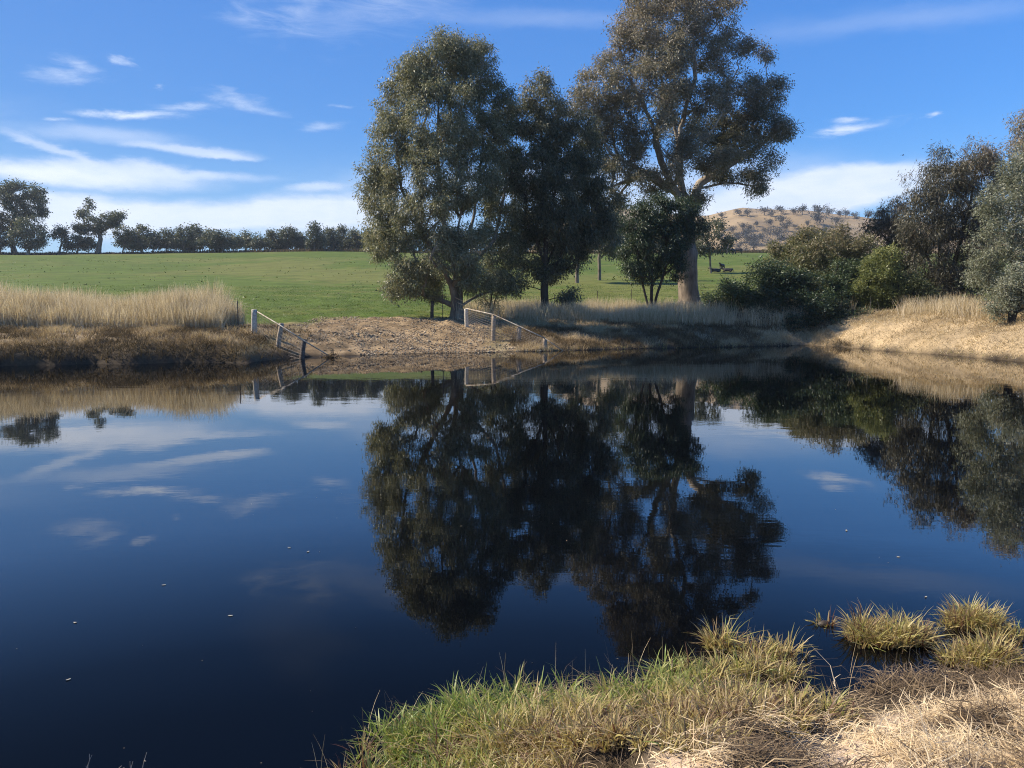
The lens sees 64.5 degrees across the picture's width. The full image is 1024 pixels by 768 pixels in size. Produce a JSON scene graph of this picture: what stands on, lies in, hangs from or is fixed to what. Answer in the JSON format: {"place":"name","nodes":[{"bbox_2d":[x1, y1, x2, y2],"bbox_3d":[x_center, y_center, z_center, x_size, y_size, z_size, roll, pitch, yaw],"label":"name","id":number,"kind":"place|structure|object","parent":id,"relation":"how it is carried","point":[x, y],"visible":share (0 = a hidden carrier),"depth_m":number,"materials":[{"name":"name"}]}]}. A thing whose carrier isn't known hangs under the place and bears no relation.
{"place":"outdoors","nodes":[
{"label":"outdoors","id":0,"kind":"place"},
{"bbox_2d":[0,345,1023,767],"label":"water","id":1,"kind":"structure","parent":0,"point":[158,519],"depth_m":7.40,"materials":[{"name":"blue liquid"}]},
{"bbox_2d":[319,349,341,357],"bbox_3d":[-7.183,-1.129,32.582,1.065,0.685,0.863,0,5,0],"label":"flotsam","id":2,"kind":"object","parent":1,"relation":"on","point":[331,355],"visible":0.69,"depth_m":32.41,"materials":[{"name":"plant"}]},
{"bbox_2d":[684,612,758,654],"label":"grass tussock","id":3,"kind":"object","parent":1,"relation":"on","point":[713,641],"depth_m":4.76,"materials":[{"name":"plant"}]},
{"bbox_2d":[726,622,816,662],"bbox_3d":[1.496,1.508,4.649,0.581,0.211,0.475,0,5,0],"label":"grass tussock","id":4,"kind":"object","parent":1,"relation":"on","point":[788,653],"depth_m":4.66,"materials":[{"name":"plant"}]},
{"bbox_2d":[806,607,836,628],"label":"grass tussock","id":5,"kind":"object","parent":1,"relation":"on","point":[823,622],"depth_m":5.14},
{"bbox_2d":[828,599,960,653],"bbox_3d":[2.294,1.463,4.915,0.795,0.252,0.580,0,5,0],"label":"grass tussock","id":6,"kind":"object","parent":1,"relation":"on","point":[893,634],"depth_m":4.86,"materials":[{"name":"plant"}]},
{"bbox_2d":[924,592,1016,633],"bbox_3d":[2.888,1.446,5.104,0.606,0.251,0.501,0,5,0],"label":"grass tussock","id":7,"kind":"object","parent":1,"relation":"on","point":[972,616],"depth_m":5.09,"materials":[{"name":"plant"}]},
{"bbox_2d":[926,620,1023,673],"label":"grass tussock","id":8,"kind":"object","parent":1,"relation":"on","point":[995,650],"depth_m":4.56,"materials":[{"name":"plant"}]},
{"bbox_2d":[973,615,1023,642],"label":"grass tussock","id":9,"kind":"object","parent":1,"relation":"on","point":[1012,631],"depth_m":4.92,"materials":[{"name":"plant"}]},
{"bbox_2d":[0,251,1023,767],"bbox_3d":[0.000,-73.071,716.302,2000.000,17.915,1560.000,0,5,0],"label":"ground","id":10,"kind":"structure","parent":0,"point":[242,269],"depth_m":50.22,"materials":[{"name":"plant"}]},
{"bbox_2d":[0,210,13,253],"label":"gum tree","id":11,"kind":"object","parent":10,"relation":"on","point":[3,245],"visible":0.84,"depth_m":202.36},
{"bbox_2d":[0,175,53,252],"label":"gum tree","id":12,"kind":"object","parent":10,"relation":"on","point":[8,190],"visible":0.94,"depth_m":203.46,"materials":[{"name":"plant"}]},
{"bbox_2d":[4,214,52,254],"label":"gum tree","id":13,"kind":"object","parent":10,"relation":"on","point":[32,241],"visible":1,"depth_m":198.35,"materials":[{"name":"plant"}]},
{"bbox_2d":[46,222,74,251],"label":"gum tree","id":14,"kind":"object","parent":10,"relation":"on","point":[60,232],"visible":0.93,"depth_m":204.81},
{"bbox_2d":[57,233,97,252],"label":"shrub","id":15,"kind":"object","parent":10,"relation":"on","point":[87,243],"visible":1,"depth_m":203.99,"materials":[{"name":"plant"}]},
{"bbox_2d":[68,197,128,252],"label":"gum tree","id":16,"kind":"object","parent":10,"relation":"on","point":[99,227],"visible":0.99,"depth_m":204.32,"materials":[{"name":"plant"}]},
{"bbox_2d":[0,276,250,329],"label":"dry grass","id":17,"kind":"structure","parent":10,"relation":"on","point":[208,307],"depth_m":34.63,"materials":[{"name":"plant"}]},
{"bbox_2d":[110,224,140,253],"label":"gum tree","id":18,"kind":"object","parent":10,"relation":"on","point":[124,239],"visible":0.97,"depth_m":200.51,"materials":[{"name":"plant"}]},
{"bbox_2d":[125,227,144,251],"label":"gum tree","id":19,"kind":"object","parent":10,"relation":"on","point":[139,233],"visible":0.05,"depth_m":207.59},
{"bbox_2d":[130,223,158,251],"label":"gum tree","id":20,"kind":"object","parent":10,"relation":"on","point":[141,228],"visible":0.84,"depth_m":201.41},
{"bbox_2d":[57,294,250,325],"bbox_3d":[-20.662,-3.784,42.458,25.982,2.039,2.060,4,7,36],"label":"wire fence","id":21,"kind":"object","parent":10,"relation":"on","point":[223,300],"visible":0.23,"depth_m":35.85,"materials":[{"name":"metal"}]},
{"bbox_2d":[143,230,166,251],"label":"gum tree","id":22,"kind":"object","parent":10,"relation":"on","point":[158,244],"visible":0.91,"depth_m":201.59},
{"bbox_2d":[0,321,313,363],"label":"bank grass","id":23,"kind":"structure","parent":10,"relation":"on","point":[117,334],"depth_m":30.32,"materials":[{"name":"plant"}]},
{"bbox_2d":[159,227,182,251],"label":"gum tree","id":24,"kind":"object","parent":10,"relation":"on","point":[168,245],"visible":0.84,"depth_m":201.95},
{"bbox_2d":[168,222,200,251],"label":"gum tree","id":25,"kind":"object","parent":10,"relation":"on","point":[188,244],"visible":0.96,"depth_m":201.60,"materials":[{"name":"plant"}]},
{"bbox_2d":[185,223,205,250],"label":"gum tree","id":26,"kind":"object","parent":10,"relation":"on","point":[197,228],"visible":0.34,"depth_m":209.68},
{"bbox_2d":[196,227,221,252],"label":"gum tree","id":27,"kind":"object","parent":10,"relation":"on","point":[208,238],"visible":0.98,"depth_m":200.28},
{"bbox_2d":[212,228,238,252],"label":"gum tree","id":28,"kind":"object","parent":10,"relation":"on","point":[225,240],"visible":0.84,"depth_m":200.75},
{"bbox_2d":[229,233,246,249],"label":"gum tree","id":29,"kind":"object","parent":10,"relation":"on","point":[239,243],"visible":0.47,"depth_m":204.69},
{"bbox_2d":[237,228,262,249],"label":"gum tree","id":30,"kind":"object","parent":10,"relation":"on","point":[246,236],"visible":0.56,"depth_m":209.92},
{"bbox_2d":[248,231,274,249],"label":"gum tree","id":31,"kind":"object","parent":10,"relation":"on","point":[259,243],"visible":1,"depth_m":204.05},
{"bbox_2d":[263,227,289,249],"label":"gum tree","id":32,"kind":"object","parent":10,"relation":"on","point":[272,236],"visible":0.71,"depth_m":207.99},
{"bbox_2d":[276,223,300,248],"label":"gum tree","id":33,"kind":"object","parent":10,"relation":"on","point":[290,233],"visible":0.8,"depth_m":207.51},
{"bbox_2d":[290,230,312,249],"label":"gum tree","id":34,"kind":"object","parent":10,"relation":"on","point":[300,243],"visible":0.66,"depth_m":209.12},
{"bbox_2d":[251,309,360,358],"bbox_3d":[-8.732,-1.720,32.684,4.940,2.565,1.727,1,6,15],"label":"dam fence","id":35,"kind":"object","parent":10,"relation":"on","point":[254,323],"visible":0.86,"depth_m":32.85,"materials":[{"name":"wood"}]},
{"bbox_2d":[303,220,331,250],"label":"gum tree","id":36,"kind":"object","parent":10,"relation":"on","point":[315,240],"visible":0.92,"depth_m":201.78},
{"bbox_2d":[318,226,342,249],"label":"gum tree","id":37,"kind":"object","parent":10,"relation":"on","point":[332,241],"visible":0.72,"depth_m":206.00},
{"bbox_2d":[334,223,350,249],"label":"gum tree","id":38,"kind":"object","parent":10,"relation":"on","point":[342,228],"visible":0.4,"depth_m":212.19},
{"bbox_2d":[342,226,366,249],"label":"gum tree","id":39,"kind":"object","parent":10,"relation":"on","point":[354,242],"visible":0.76,"depth_m":209.88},
{"bbox_2d":[21,285,720,320],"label":"paddock grass","id":40,"kind":"structure","parent":10,"relation":"on","point":[267,288],"depth_m":67.33,"materials":[{"name":"plant"}]},
{"bbox_2d":[0,248,768,254],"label":"scrub","id":41,"kind":"object","parent":10,"relation":"on","point":[217,251],"visible":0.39,"depth_m":201.39,"materials":[{"name":"green plant"}]},
{"bbox_2d":[263,316,542,354],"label":"gravel","id":42,"kind":"structure","parent":10,"relation":"on","point":[472,331],"depth_m":37.93,"materials":[{"name":"gravel"}]},
{"bbox_2d":[396,229,416,248],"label":"gum tree","id":43,"kind":"object","parent":10,"relation":"on","point":[405,240],"visible":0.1,"depth_m":205.11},
{"bbox_2d":[412,224,433,249],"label":"gum tree","id":44,"kind":"object","parent":10,"relation":"on","point":[421,240],"visible":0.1,"depth_m":206.80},
{"bbox_2d":[348,23,528,317],"bbox_3d":[-3.319,-11.371,44.102,9.714,16.174,7.134,-4,6,-33],"label":"gum tree","id":45,"kind":"object","parent":10,"relation":"on","point":[426,82],"visible":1,"depth_m":43.12,"materials":[{"name":"green plant"}]},
{"bbox_2d":[430,294,466,319],"bbox_3d":[-3.439,-3.946,42.988,0.237,1.715,4.377,-3,6,-28],"label":"wire fence","id":46,"kind":"object","parent":10,"relation":"on","point":[432,309],"visible":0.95,"depth_m":43.73,"materials":[{"name":"metal"}]},
{"bbox_2d":[0,255,976,311],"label":"paddock tufts","id":47,"kind":"object","parent":10,"relation":"on","point":[310,268],"visible":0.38,"depth_m":106.06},
{"bbox_2d":[470,266,512,317],"bbox_3d":[-1.094,-5.145,45.811,2.130,3.294,2.303,4,7,36],"label":"sapling","id":48,"kind":"object","parent":10,"relation":"on","point":[489,303],"visible":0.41,"depth_m":45.73,"materials":[{"name":"green plant"}]},
{"bbox_2d":[464,308,562,350],"bbox_3d":[-0.388,-2.420,38.897,6.040,2.462,1.347,4,7,38],"label":"dam fence","id":49,"kind":"object","parent":10,"relation":"on","point":[494,327],"visible":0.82,"depth_m":38.63,"materials":[{"name":"wood"}]},
{"bbox_2d":[500,62,629,313],"bbox_3d":[2.778,-10.758,46.345,8.319,14.684,5.354,0,5,0],"label":"gum tree","id":50,"kind":"object","parent":10,"relation":"on","point":[549,214],"visible":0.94,"depth_m":45.98,"materials":[{"name":"green plant"}]},
{"bbox_2d":[552,194,627,282],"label":"gum tree","id":51,"kind":"object","parent":10,"relation":"on","point":[613,245],"visible":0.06,"depth_m":88.92,"materials":[{"name":"green plant"}]},
{"bbox_2d":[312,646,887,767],"bbox_3d":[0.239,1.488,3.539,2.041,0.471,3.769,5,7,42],"label":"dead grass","id":52,"kind":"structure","parent":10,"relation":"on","point":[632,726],"depth_m":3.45,"materials":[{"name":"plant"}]},
{"bbox_2d":[328,638,871,767],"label":"marsh grass","id":53,"kind":"structure","parent":10,"relation":"on","point":[498,719],"depth_m":3.60,"materials":[{"name":"plant"}]},
{"bbox_2d":[589,196,631,279],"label":"gum tree","id":54,"kind":"object","parent":10,"relation":"on","point":[599,261],"visible":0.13,"depth_m":94.94,"materials":[{"name":"green plant"}]},
{"bbox_2d":[524,287,708,302],"bbox_3d":[9.149,-5.710,55.288,21.946,2.629,1.624,-3,6,-26],"label":"wire fence","id":55,"kind":"object","parent":10,"relation":"on","point":[613,291],"visible":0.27,"depth_m":54.87,"materials":[{"name":"metal"}]},
{"bbox_2d":[313,627,941,767],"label":"marsh grass stalks","id":56,"kind":"object","parent":10,"relation":"on","point":[647,687],"visible":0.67,"depth_m":4.19,"materials":[{"name":"plant"}]},
{"bbox_2d":[530,342,736,350],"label":"waterside grass","id":57,"kind":"structure","parent":10,"relation":"on","point":[624,346],"depth_m":39.20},
{"bbox_2d":[610,189,711,305],"bbox_3d":[9.391,-8.067,50.463,6.647,8.206,3.731,-2,6,-23],"label":"wattle tree","id":58,"kind":"object","parent":10,"relation":"on","point":[663,227],"visible":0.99,"depth_m":49.99,"materials":[{"name":"green plant"}]},
{"bbox_2d":[499,316,853,350],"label":"bank grass","id":59,"kind":"structure","parent":10,"relation":"on","point":[598,328],"depth_m":41.90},
{"bbox_2d":[561,0,804,304],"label":"red gum tree","id":60,"kind":"object","parent":10,"relation":"on","point":[676,46],"visible":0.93,"depth_m":54.22,"materials":[{"name":"green plant"}]},
{"bbox_2d":[708,268,720,271],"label":"cow","id":61,"kind":"object","parent":10,"relation":"on","point":[716,270],"visible":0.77,"depth_m":110.80},
{"bbox_2d":[695,214,738,272],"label":"gum tree","id":62,"kind":"object","parent":10,"relation":"on","point":[706,249],"visible":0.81,"depth_m":108.20,"materials":[{"name":"green plant"}]},
{"bbox_2d":[720,267,732,271],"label":"cow","id":63,"kind":"object","parent":10,"relation":"on","point":[727,269],"visible":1,"depth_m":110.88},
{"bbox_2d":[698,270,771,318],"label":"shrub","id":64,"kind":"object","parent":10,"relation":"on","point":[733,292],"visible":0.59,"depth_m":47.30,"materials":[{"name":"green plant"}]},
{"bbox_2d":[739,255,836,325],"bbox_3d":[15.490,-4.820,45.913,5.746,5.064,4.907,0,5,0],"label":"shrub","id":65,"kind":"object","parent":10,"relation":"on","point":[774,281],"visible":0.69,"depth_m":45.90,"materials":[{"name":"green plant"}]},
{"bbox_2d":[757,222,846,270],"bbox_3d":[21.109,-8.857,59.464,7.028,5.897,4.347,0,5,0],"label":"shrub","id":66,"kind":"object","parent":10,"relation":"on","point":[780,252],"visible":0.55,"depth_m":58.99,"materials":[{"name":"green plant"}]},
{"bbox_2d":[628,643,1023,767],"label":"straw","id":67,"kind":"object","parent":10,"relation":"on","point":[935,744],"visible":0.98,"depth_m":3.24,"materials":[{"name":"plant"}]},
{"bbox_2d":[778,288,874,333],"bbox_3d":[17.491,-3.816,44.851,6.153,3.157,3.196,0,5,0],"label":"shrub","id":68,"kind":"object","parent":10,"relation":"on","point":[820,308],"visible":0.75,"depth_m":44.33,"materials":[{"name":"green plant"}]},
{"bbox_2d":[778,220,884,296],"bbox_3d":[19.524,-7.098,49.232,6.977,5.760,5.175,0,5,0],"label":"shrub","id":69,"kind":"object","parent":10,"relation":"on","point":[819,255],"visible":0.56,"depth_m":48.79,"materials":[{"name":"green plant"}]},
{"bbox_2d":[814,254,873,309],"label":"shrub","id":70,"kind":"object","parent":10,"relation":"on","point":[839,280],"visible":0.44,"depth_m":46.12,"materials":[{"name":"green plant"}]},
{"bbox_2d":[724,306,1023,360],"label":"bank grass","id":71,"kind":"structure","parent":10,"relation":"on","point":[887,313],"depth_m":37.82,"materials":[{"name":"plant"}]},
{"bbox_2d":[849,242,913,311],"bbox_3d":[20.737,-5.760,45.492,3.952,4.397,3.468,0,5,0],"label":"shrub","id":72,"kind":"object","parent":10,"relation":"on","point":[880,268],"visible":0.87,"depth_m":44.97,"materials":[{"name":"green plant"}]},
{"bbox_2d":[855,191,925,275],"bbox_3d":[24.198,-8.570,51.575,4.820,7.752,4.200,0,5,0],"label":"she oak tree","id":73,"kind":"object","parent":10,"relation":"on","point":[883,224],"visible":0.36,"depth_m":50.92,"materials":[{"name":"green plant"}]},
{"bbox_2d":[887,266,946,306],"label":"shrub","id":74,"kind":"object","parent":10,"relation":"on","point":[924,290],"visible":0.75,"depth_m":44.49,"materials":[{"name":"green plant"}]},
{"bbox_2d":[889,134,1018,307],"bbox_3d":[25.560,-9.167,47.128,8.318,10.436,6.266,0,5,0],"label":"she oak tree","id":75,"kind":"object","parent":10,"relation":"on","point":[942,227],"visible":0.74,"depth_m":46.41,"materials":[{"name":"green plant"}]},
{"bbox_2d":[956,141,1023,310],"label":"wattle tree","id":76,"kind":"object","parent":10,"relation":"on","point":[997,219],"visible":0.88,"depth_m":37.08,"materials":[{"name":"green plant"}]},
{"bbox_2d":[976,258,1023,323],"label":"shrub","id":77,"kind":"object","parent":10,"relation":"on","point":[1011,289],"visible":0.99,"depth_m":34.68,"materials":[{"name":"green plant"}]},
{"bbox_2d":[990,105,1023,225],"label":"gum tree","id":78,"kind":"object","parent":10,"relation":"on","point":[1017,136],"visible":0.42,"depth_m":52.80,"materials":[{"name":"green plant"}]},
{"bbox_2d":[0,0,1023,252],"label":"sky","id":79,"kind":"structure","parent":0,"point":[236,115],"materials":[{"name":"blue"}]},
{"bbox_2d":[451,289,857,326],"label":"dry grass","id":80,"kind":"structure","parent":0,"point":[595,310],"depth_m":45.02,"materials":[{"name":"plant"}]},
{"bbox_2d":[529,208,1018,253],"bbox_3d":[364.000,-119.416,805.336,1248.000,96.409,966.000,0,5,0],"label":"hill","id":81,"kind":"structure","parent":0,"point":[798,219],"depth_m":604.26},
{"bbox_2d":[725,225,736,231],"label":"hill tree","id":82,"kind":"object","parent":81,"relation":"on","point":[731,228],"visible":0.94,"depth_m":573.78,"materials":[{"name":"green plant"}]},
{"bbox_2d":[733,209,743,215],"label":"hill tree","id":83,"kind":"object","parent":81,"relation":"on","point":[737,211],"visible":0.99,"depth_m":648.05,"materials":[{"name":"green plant"}]},
{"bbox_2d":[732,232,746,243],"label":"hill tree","id":84,"kind":"object","parent":81,"relation":"on","point":[737,235],"visible":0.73,"depth_m":541.68,"materials":[{"name":"green plant"}]},
{"bbox_2d":[734,239,744,247],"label":"hill tree","id":85,"kind":"object","parent":81,"relation":"on","point":[738,244],"visible":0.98,"depth_m":519.36,"materials":[{"name":"green plant"}]},
{"bbox_2d":[741,229,753,238],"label":"hill tree","id":86,"kind":"object","parent":81,"relation":"on","point":[745,232],"visible":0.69,"depth_m":546.12,"materials":[{"name":"green plant"}]},
{"bbox_2d":[743,208,752,216],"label":"hill tree","id":87,"kind":"object","parent":81,"relation":"on","point":[746,212],"visible":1,"depth_m":641.55,"materials":[{"name":"green plant"}]},
{"bbox_2d":[741,226,758,234],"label":"hill tree","id":88,"kind":"object","parent":81,"relation":"on","point":[748,228],"visible":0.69,"depth_m":566.14,"materials":[{"name":"green plant"}]},
{"bbox_2d":[744,232,756,244],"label":"hill tree","id":89,"kind":"object","parent":81,"relation":"on","point":[746,237],"visible":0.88,"depth_m":533.04,"materials":[{"name":"green plant"}]},
{"bbox_2d":[747,236,761,249],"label":"hill tree","id":90,"kind":"object","parent":81,"relation":"on","point":[754,244],"visible":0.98,"depth_m":516.19,"materials":[{"name":"green plant"}]},
{"bbox_2d":[748,234,765,241],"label":"hill tree","id":91,"kind":"object","parent":81,"relation":"on","point":[757,236],"visible":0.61,"depth_m":533.66,"materials":[{"name":"green plant"}]},
{"bbox_2d":[755,205,772,214],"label":"hill tree","id":92,"kind":"object","parent":81,"relation":"on","point":[765,209],"visible":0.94,"depth_m":638.31,"materials":[{"name":"green plant"}]},
{"bbox_2d":[758,231,770,241],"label":"hill tree","id":93,"kind":"object","parent":81,"relation":"on","point":[763,236],"visible":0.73,"depth_m":543.16,"materials":[{"name":"green plant"}]},
{"bbox_2d":[764,217,773,225],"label":"hill tree","id":94,"kind":"object","parent":81,"relation":"on","point":[768,221],"visible":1,"depth_m":586.29,"materials":[{"name":"green plant"}]},
{"bbox_2d":[763,236,777,245],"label":"hill tree","id":95,"kind":"object","parent":81,"relation":"on","point":[767,238],"visible":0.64,"depth_m":525.51,"materials":[{"name":"green plant"}]},
{"bbox_2d":[767,209,774,216],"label":"hill tree","id":96,"kind":"object","parent":81,"relation":"on","point":[771,213],"visible":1,"depth_m":627.10,"materials":[{"name":"green plant"}]},
{"bbox_2d":[765,225,789,238],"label":"hill tree","id":97,"kind":"object","parent":81,"relation":"on","point":[777,231],"visible":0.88,"depth_m":556.50,"materials":[{"name":"green plant"}]},
{"bbox_2d":[774,205,785,214],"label":"hill tree","id":98,"kind":"object","parent":81,"relation":"on","point":[780,208],"visible":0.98,"depth_m":627.43,"materials":[{"name":"green plant"}]},
{"bbox_2d":[775,230,787,243],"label":"hill tree","id":99,"kind":"object","parent":81,"relation":"on","point":[780,238],"visible":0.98,"depth_m":542.73,"materials":[{"name":"green plant"}]},
{"bbox_2d":[774,215,790,224],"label":"hill tree","id":100,"kind":"object","parent":81,"relation":"on","point":[782,220],"visible":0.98,"depth_m":597.95,"materials":[{"name":"green plant"}]},
{"bbox_2d":[780,220,793,228],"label":"hill tree","id":101,"kind":"object","parent":81,"relation":"on","point":[786,226],"visible":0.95,"depth_m":574.30,"materials":[{"name":"green plant"}]},
{"bbox_2d":[790,207,799,214],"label":"hill tree","id":102,"kind":"object","parent":81,"relation":"on","point":[794,211],"visible":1,"depth_m":617.41,"materials":[{"name":"green plant"}]},
{"bbox_2d":[795,204,808,214],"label":"hill tree","id":103,"kind":"object","parent":81,"relation":"on","point":[802,208],"visible":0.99,"depth_m":617.77,"materials":[{"name":"green plant"}]},
{"bbox_2d":[808,210,829,224],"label":"hill tree","id":104,"kind":"object","parent":81,"relation":"on","point":[816,217],"visible":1,"depth_m":578.79,"materials":[{"name":"green plant"}]},
{"bbox_2d":[811,204,831,213],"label":"hill tree","id":105,"kind":"object","parent":81,"relation":"on","point":[817,208],"visible":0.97,"depth_m":681.49,"materials":[{"name":"green plant"}]},
{"bbox_2d":[824,207,836,215],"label":"hill tree","id":106,"kind":"object","parent":81,"relation":"on","point":[828,210],"visible":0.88,"depth_m":693.47,"materials":[{"name":"green plant"}]},
{"bbox_2d":[830,216,845,224],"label":"hill tree","id":107,"kind":"object","parent":81,"relation":"on","point":[836,219],"visible":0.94,"depth_m":583.69,"materials":[{"name":"green plant"}]},
{"bbox_2d":[839,207,850,217],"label":"hill tree","id":108,"kind":"object","parent":81,"relation":"on","point":[846,213],"visible":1,"depth_m":700.79,"materials":[{"name":"green plant"}]},
{"bbox_2d":[864,208,873,218],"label":"hill tree","id":109,"kind":"object","parent":81,"relation":"on","point":[868,213],"visible":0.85,"depth_m":709.60,"materials":[{"name":"green plant"}]},
{"bbox_2d":[865,291,1023,317],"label":"dry grass","id":110,"kind":"structure","parent":0,"point":[958,306],"depth_m":39.83,"materials":[{"name":"plant"}]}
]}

